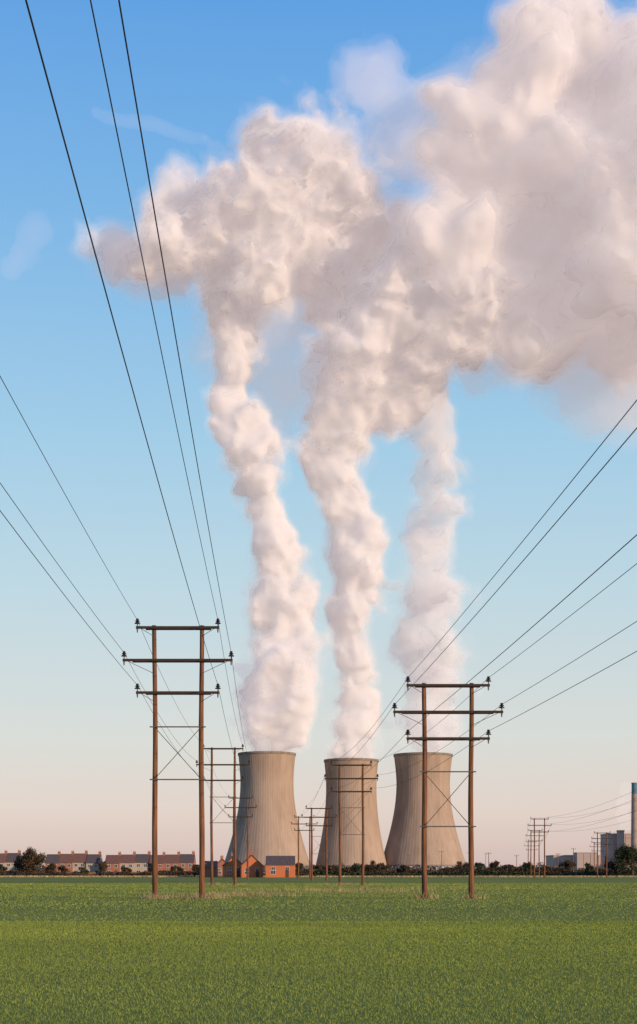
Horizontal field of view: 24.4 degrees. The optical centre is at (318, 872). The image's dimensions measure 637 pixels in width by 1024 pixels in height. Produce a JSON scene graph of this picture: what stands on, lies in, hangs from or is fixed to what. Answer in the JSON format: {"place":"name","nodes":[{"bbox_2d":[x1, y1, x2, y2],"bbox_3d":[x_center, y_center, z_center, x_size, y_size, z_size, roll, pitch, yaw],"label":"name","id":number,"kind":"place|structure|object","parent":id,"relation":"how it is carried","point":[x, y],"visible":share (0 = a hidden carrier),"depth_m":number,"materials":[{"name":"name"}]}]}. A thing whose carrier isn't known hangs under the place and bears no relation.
{"place":"outdoors","nodes":[
{"label":"outdoors","id":0,"kind":"place"},
{"bbox_2d":[0,850,6,867],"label":"terraced house","id":1,"kind":"structure","parent":0,"point":[3,856],"depth_m":536.83,"materials":[{"name":"beige tile"}]},
{"bbox_2d":[5,850,20,875],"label":"terraced house","id":2,"kind":"structure","parent":0,"point":[10,860],"depth_m":535.65,"materials":[{"name":"stone"}]},
{"bbox_2d":[45,851,60,871],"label":"terraced house","id":3,"kind":"structure","parent":0,"point":[53,858],"depth_m":521.20,"materials":[{"name":"grey brick"}]},
{"bbox_2d":[59,850,73,871],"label":"terraced house","id":4,"kind":"structure","parent":0,"point":[66,860],"depth_m":520.51,"materials":[{"name":"red brick"}]},
{"bbox_2d":[73,850,87,871],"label":"terraced house","id":5,"kind":"structure","parent":0,"point":[79,859],"depth_m":521.10,"materials":[{"name":"beige tile"}]},
{"bbox_2d":[86,851,102,873],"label":"terraced house","id":6,"kind":"structure","parent":0,"point":[92,860],"depth_m":520.25,"materials":[{"name":"paint"}]},
{"bbox_2d":[105,851,120,871],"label":"terraced house","id":7,"kind":"structure","parent":0,"point":[113,863],"depth_m":515.00,"materials":[{"name":"red brick"}]},
{"bbox_2d":[120,851,135,871],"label":"terraced house","id":8,"kind":"structure","parent":0,"point":[127,860],"depth_m":515.79,"materials":[{"name":"beige paint"}]},
{"bbox_2d":[135,851,150,871],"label":"terraced house","id":9,"kind":"structure","parent":0,"point":[141,862],"depth_m":515.70,"materials":[{"name":"paint"}]},
{"bbox_2d":[149,851,164,870],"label":"terraced house","id":10,"kind":"structure","parent":0,"point":[161,859],"depth_m":515.36,"materials":[{"name":"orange brick"}]},
{"bbox_2d":[164,851,179,870],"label":"terraced house","id":11,"kind":"structure","parent":0,"point":[171,860],"depth_m":516.04,"materials":[{"name":"red brick"}]},
{"bbox_2d":[179,851,195,874],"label":"terraced house","id":12,"kind":"structure","parent":0,"point":[187,862],"depth_m":516.21,"materials":[{"name":"red brick"}]},
{"bbox_2d":[222,852,241,876],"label":"gabled house","id":13,"kind":"structure","parent":0,"point":[227,865],"depth_m":439.92,"materials":[{"name":"orange brick"}]},
{"bbox_2d":[239,851,263,876],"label":"gabled house","id":14,"kind":"structure","parent":0,"point":[256,866],"depth_m":430.04,"materials":[{"name":"orange brick"}]},
{"bbox_2d":[265,856,294,876],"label":"detached house","id":15,"kind":"structure","parent":0,"point":[280,866],"depth_m":425.00,"materials":[{"name":"orange brick"}]},
{"bbox_2d":[0,872,636,1023],"bbox_3d":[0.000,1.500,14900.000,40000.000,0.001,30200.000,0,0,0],"label":"ground","id":16,"kind":"structure","parent":0,"point":[316,880],"depth_m":25.92,"materials":[{"name":"green plant"}]},
{"bbox_2d":[0,864,7,874],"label":"tree","id":17,"kind":"object","parent":16,"relation":"on","point":[2,868],"visible":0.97,"depth_m":479.24,"materials":[{"name":"green plant"}]},
{"bbox_2d":[13,858,24,872],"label":"tree","id":18,"kind":"object","parent":16,"relation":"on","point":[15,862],"visible":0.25,"depth_m":497.79,"materials":[{"name":"green plant"}]},
{"bbox_2d":[16,851,37,873],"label":"tree","id":19,"kind":"object","parent":16,"relation":"on","point":[26,860],"visible":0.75,"depth_m":487.53,"materials":[{"name":"green plant"}]},
{"bbox_2d":[18,846,47,874],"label":"tree","id":20,"kind":"object","parent":16,"relation":"on","point":[38,858],"visible":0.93,"depth_m":488.95,"materials":[{"name":"green plant"}]},
{"bbox_2d":[44,863,56,872],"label":"tree","id":21,"kind":"object","parent":16,"relation":"on","point":[51,868],"visible":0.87,"depth_m":489.98,"materials":[{"name":"green plant"}]},
{"bbox_2d":[57,866,68,872],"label":"tree","id":22,"kind":"object","parent":16,"relation":"on","point":[62,869],"visible":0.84,"depth_m":491.19,"materials":[{"name":"green plant"}]},
{"bbox_2d":[59,872,95,875],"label":"garden fence","id":23,"kind":"object","parent":16,"relation":"on","point":[79,872],"visible":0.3,"depth_m":496.97,"materials":[{"name":"brown wood"}]},
{"bbox_2d":[78,867,88,874],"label":"tree","id":24,"kind":"object","parent":16,"relation":"on","point":[83,870],"visible":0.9,"depth_m":494.14,"materials":[{"name":"green plant"}]},
{"bbox_2d":[97,860,107,873],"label":"tree","id":25,"kind":"object","parent":16,"relation":"on","point":[102,866],"visible":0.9,"depth_m":498.81,"materials":[{"name":"green plant"}]},
{"bbox_2d":[120,866,131,875],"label":"tree","id":26,"kind":"object","parent":16,"relation":"on","point":[124,868],"visible":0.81,"depth_m":489.62,"materials":[{"name":"green plant"}]},
{"bbox_2d":[147,863,151,871],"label":"tree","id":27,"kind":"object","parent":16,"relation":"on","point":[149,866],"visible":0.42,"depth_m":491.13,"materials":[{"name":"green plant"}]},
{"bbox_2d":[0,870,308,875],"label":"hedge","id":28,"kind":"object","parent":16,"relation":"on","point":[122,873],"visible":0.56,"depth_m":476.80,"materials":[{"name":"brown plant"}]},
{"bbox_2d":[170,866,183,871],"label":"tree","id":29,"kind":"object","parent":16,"relation":"on","point":[179,868],"visible":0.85,"depth_m":489.40,"materials":[{"name":"green plant"}]},
{"bbox_2d":[121,618,233,898],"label":"twin pole pylon","id":30,"kind":"object","parent":16,"relation":"on","point":[154,661],"visible":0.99,"depth_m":83.17,"materials":[{"name":"brown wood"}]},
{"bbox_2d":[0,376,228,795],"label":"power cable","id":31,"kind":"object","parent":30,"relation":"hanging from","point":[82,525],"visible":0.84,"depth_m":55.05,"materials":[{"name":"black metal"}]},
{"bbox_2d":[191,864,198,871],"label":"tree","id":32,"kind":"object","parent":16,"relation":"on","point":[194,868],"visible":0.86,"depth_m":503.92,"materials":[{"name":"green plant"}]},
{"bbox_2d":[205,861,217,876],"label":"outbuilding","id":33,"kind":"structure","parent":16,"relation":"on","point":[207,868],"depth_m":450.00,"materials":[{"name":"grey brick"}]},
{"bbox_2d":[218,855,225,875],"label":"gabled house","id":34,"kind":"structure","parent":16,"relation":"on","point":[222,861],"depth_m":469.95,"materials":[{"name":"red brick"}]},
{"bbox_2d":[195,745,250,884],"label":"twin pole pylon","id":35,"kind":"object","parent":16,"relation":"on","point":[234,780],"visible":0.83,"depth_m":169.87,"materials":[{"name":"brown wood"}]},
{"bbox_2d":[224,795,256,879],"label":"twin pole pylon","id":36,"kind":"object","parent":16,"relation":"on","point":[247,807],"visible":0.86,"depth_m":284.84,"materials":[{"name":"brown wood"}]},
{"bbox_2d":[0,510,219,806],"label":"power cable","id":37,"kind":"object","parent":36,"relation":"hanging from","point":[77,611],"visible":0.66,"depth_m":53.89,"materials":[{"name":"black metal"}]},
{"bbox_2d":[0,483,223,804],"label":"power cable","id":38,"kind":"object","parent":36,"relation":"hanging from","point":[80,595],"visible":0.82,"depth_m":59.64,"materials":[{"name":"black metal"}]},
{"bbox_2d":[25,0,248,805],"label":"power cable","id":39,"kind":"object","parent":36,"relation":"hanging from","point":[31,20],"visible":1,"depth_m":23.36,"materials":[{"name":"black metal"}]},
{"bbox_2d":[90,0,250,790],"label":"power cable","id":40,"kind":"object","parent":36,"relation":"hanging from","point":[146,278],"visible":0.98,"depth_m":31.60,"materials":[{"name":"black metal"}]},
{"bbox_2d":[118,0,255,803],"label":"power cable","id":41,"kind":"object","parent":36,"relation":"hanging from","point":[166,284],"visible":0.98,"depth_m":27.67,"materials":[{"name":"black metal"}]},
{"bbox_2d":[225,751,308,872],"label":"cooling tower","id":42,"kind":"structure","parent":16,"relation":"on","point":[272,832],"depth_m":1382.30,"materials":[{"name":"concrete"}]},
{"bbox_2d":[39,863,537,872],"bbox_3d":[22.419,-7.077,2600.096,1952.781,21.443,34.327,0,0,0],"label":"woodland","id":43,"kind":"object","parent":16,"relation":"on","point":[435,868],"visible":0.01,"depth_m":2594.78,"materials":[{"name":"green plant"}]},
{"bbox_2d":[295,862,303,872],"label":"tree","id":44,"kind":"object","parent":16,"relation":"on","point":[301,867],"visible":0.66,"depth_m":498.13,"materials":[{"name":"green plant"}]},
{"bbox_2d":[291,815,313,878],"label":"twin pole pylon","id":45,"kind":"object","parent":16,"relation":"on","point":[298,830],"visible":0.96,"depth_m":344.85,"materials":[{"name":"brown wood"}]},
{"bbox_2d":[296,400,636,816],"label":"power cable","id":46,"kind":"object","parent":45,"relation":"hanging from","point":[511,554],"visible":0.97,"depth_m":46.27,"materials":[{"name":"black metal"}]},
{"bbox_2d":[299,427,636,819],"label":"power cable","id":47,"kind":"object","parent":45,"relation":"hanging from","point":[514,570],"visible":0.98,"depth_m":41.70,"materials":[{"name":"black metal"}]},
{"bbox_2d":[317,563,636,816],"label":"power cable","id":48,"kind":"object","parent":45,"relation":"hanging from","point":[515,657],"visible":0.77,"depth_m":68.78,"materials":[{"name":"black metal"}]},
{"bbox_2d":[313,864,322,874],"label":"tree","id":49,"kind":"object","parent":16,"relation":"on","point":[317,867],"visible":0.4,"depth_m":509.22,"materials":[{"name":"green plant"}]},
{"bbox_2d":[0,875,636,876],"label":"rough grass verge","id":50,"kind":"structure","parent":16,"relation":"on","point":[323,876],"depth_m":455.12,"materials":[{"name":"plant"}]},
{"bbox_2d":[301,805,336,880],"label":"twin pole pylon","id":51,"kind":"object","parent":16,"relation":"on","point":[326,825],"visible":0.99,"depth_m":259.84,"materials":[{"name":"brown wood"}]},
{"bbox_2d":[303,534,636,827],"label":"power cable","id":52,"kind":"object","parent":51,"relation":"hanging from","point":[514,642],"visible":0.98,"depth_m":45.68,"materials":[{"name":"black metal"}]},
{"bbox_2d":[322,651,636,830],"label":"power cable","id":53,"kind":"object","parent":51,"relation":"hanging from","point":[522,713],"visible":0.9,"depth_m":68.40,"materials":[{"name":"black metal"}]},
{"bbox_2d":[330,621,636,820],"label":"power cable","id":54,"kind":"object","parent":51,"relation":"hanging from","point":[520,693],"visible":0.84,"depth_m":71.88,"materials":[{"name":"black metal"}]},
{"bbox_2d":[36,862,615,873],"bbox_3d":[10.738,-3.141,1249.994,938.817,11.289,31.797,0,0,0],"label":"woodland","id":55,"kind":"object","parent":16,"relation":"on","point":[420,868],"visible":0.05,"depth_m":1244.98,"materials":[{"name":"green plant"}]},
{"bbox_2d":[324,761,378,884],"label":"twin pole pylon","id":56,"kind":"object","parent":16,"relation":"on","point":[339,791],"visible":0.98,"depth_m":169.86,"materials":[{"name":"brown wood"}]},
{"bbox_2d":[316,758,387,869],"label":"cooling tower","id":57,"kind":"structure","parent":16,"relation":"on","point":[351,849],"depth_m":1406.69,"materials":[{"name":"concrete"}]},
{"bbox_2d":[352,862,361,872],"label":"tree","id":58,"kind":"object","parent":16,"relation":"on","point":[356,867],"visible":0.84,"depth_m":514.61,"materials":[{"name":"green plant"}]},
{"bbox_2d":[361,860,380,874],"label":"tree","id":59,"kind":"object","parent":16,"relation":"on","point":[370,867],"visible":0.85,"depth_m":518.12,"materials":[{"name":"green plant"}]},
{"bbox_2d":[295,864,468,875],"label":"scrub","id":60,"kind":"object","parent":16,"relation":"on","point":[346,870],"visible":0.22,"depth_m":556.26,"materials":[{"name":"green plant"}]},
{"bbox_2d":[376,862,391,875],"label":"tree","id":61,"kind":"object","parent":16,"relation":"on","point":[384,867],"visible":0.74,"depth_m":525.08,"materials":[{"name":"green plant"}]},
{"bbox_2d":[395,865,410,872],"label":"tree","id":62,"kind":"object","parent":16,"relation":"on","point":[405,868],"visible":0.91,"depth_m":529.67,"materials":[{"name":"green plant"}]},
{"bbox_2d":[384,752,465,869],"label":"cooling tower","id":63,"kind":"structure","parent":16,"relation":"on","point":[404,837],"depth_m":1429.61,"materials":[{"name":"concrete"}]},
{"bbox_2d":[392,676,504,898],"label":"twin pole pylon","id":64,"kind":"object","parent":16,"relation":"on","point":[471,738],"visible":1,"depth_m":83.16,"materials":[{"name":"brown wood"}]},
{"bbox_2d":[456,861,467,866],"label":"tree","id":65,"kind":"object","parent":16,"relation":"on","point":[459,863],"visible":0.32,"depth_m":640.11,"materials":[{"name":"green plant"}]},
{"bbox_2d":[295,869,636,876],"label":"hedge","id":66,"kind":"object","parent":16,"relation":"on","point":[465,872],"visible":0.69,"depth_m":484.68,"materials":[{"name":"green plant"}]},
{"bbox_2d":[474,862,484,874],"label":"tree","id":67,"kind":"object","parent":16,"relation":"on","point":[479,865],"visible":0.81,"depth_m":518.92,"materials":[{"name":"green plant"}]},
{"bbox_2d":[489,860,499,869],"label":"tree","id":68,"kind":"object","parent":16,"relation":"on","point":[493,864],"visible":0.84,"depth_m":538.20,"materials":[{"name":"green plant"}]},
{"bbox_2d":[522,862,533,870],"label":"tree","id":69,"kind":"object","parent":16,"relation":"on","point":[526,865],"visible":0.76,"depth_m":518.55,"materials":[{"name":"green plant"}]},
{"bbox_2d":[526,830,543,875],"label":"twin pole pylon","id":70,"kind":"object","parent":16,"relation":"on","point":[539,835],"visible":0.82,"depth_m":479.88,"materials":[{"name":"brown wood"}]},
{"bbox_2d":[527,817,551,877],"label":"twin pole pylon","id":71,"kind":"object","parent":16,"relation":"on","point":[534,825],"visible":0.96,"depth_m":384.84,"materials":[{"name":"brown wood"}]},
{"bbox_2d":[448,864,634,875],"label":"hedge","id":72,"kind":"object","parent":16,"relation":"on","point":[508,867],"visible":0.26,"depth_m":538.13,"materials":[{"name":"green plant"}]},
{"bbox_2d":[558,859,576,873],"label":"tree","id":73,"kind":"object","parent":16,"relation":"on","point":[568,865],"visible":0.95,"depth_m":514.57,"materials":[{"name":"green plant"}]},
{"bbox_2d":[545,855,605,872],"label":"turbine hall","id":74,"kind":"structure","parent":16,"relation":"on","point":[553,860],"depth_m":1500.00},
{"bbox_2d":[584,862,594,873],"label":"tree","id":75,"kind":"object","parent":16,"relation":"on","point":[588,867],"visible":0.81,"depth_m":503.35,"materials":[{"name":"green plant"}]},
{"bbox_2d":[590,841,605,871],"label":"twin pole pylon","id":76,"kind":"object","parent":16,"relation":"on","point":[594,846],"visible":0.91,"depth_m":559.87,"materials":[{"name":"brown wood"}]},
{"bbox_2d":[591,831,612,876],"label":"twin pole pylon","id":77,"kind":"object","parent":16,"relation":"on","point":[597,838],"visible":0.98,"depth_m":424.85,"materials":[{"name":"brown wood"}]},
{"bbox_2d":[602,859,624,875],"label":"tree","id":78,"kind":"object","parent":16,"relation":"on","point":[610,865],"visible":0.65,"depth_m":479.31,"materials":[{"name":"green plant"}]},
{"bbox_2d":[613,841,636,875],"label":"tree","id":79,"kind":"object","parent":16,"relation":"on","point":[624,852],"visible":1,"depth_m":469.14,"materials":[{"name":"green plant"}]},
{"bbox_2d":[631,850,636,874],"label":"tree","id":80,"kind":"object","parent":16,"relation":"on","point":[635,862],"visible":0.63,"depth_m":471.54,"materials":[{"name":"green plant"}]},
{"bbox_2d":[631,783,636,865],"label":"power station chimney","id":81,"kind":"object","parent":16,"relation":"on","point":[633,817],"visible":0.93,"depth_m":1476.80,"materials":[{"name":"concrete"}]},
{"bbox_2d":[0,883,636,920],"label":"young crop grass","id":82,"kind":"structure","parent":0,"point":[183,886],"depth_m":86.90,"materials":[{"name":"green plant"}]},
{"bbox_2d":[0,0,636,870],"label":"sky","id":83,"kind":"structure","parent":0,"point":[398,238],"materials":[{"name":"blue"}]},
{"bbox_2d":[113,882,570,898],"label":"dry grass","id":84,"kind":"structure","parent":0,"point":[209,895],"depth_m":91.97,"materials":[{"name":"green plant"}]},
{"bbox_2d":[574,852,596,869],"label":"annex building","id":85,"kind":"structure","parent":0,"point":[581,859],"depth_m":1480.00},
{"bbox_2d":[600,833,630,867],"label":"boiler house","id":86,"kind":"structure","parent":0,"point":[611,851],"depth_m":1500.00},
{"bbox_2d":[616,830,624,860],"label":"stair tower","id":87,"kind":"structure","parent":0,"point":[620,836],"depth_m":1490.00,"materials":[{"name":"grey concrete"}]}
]}

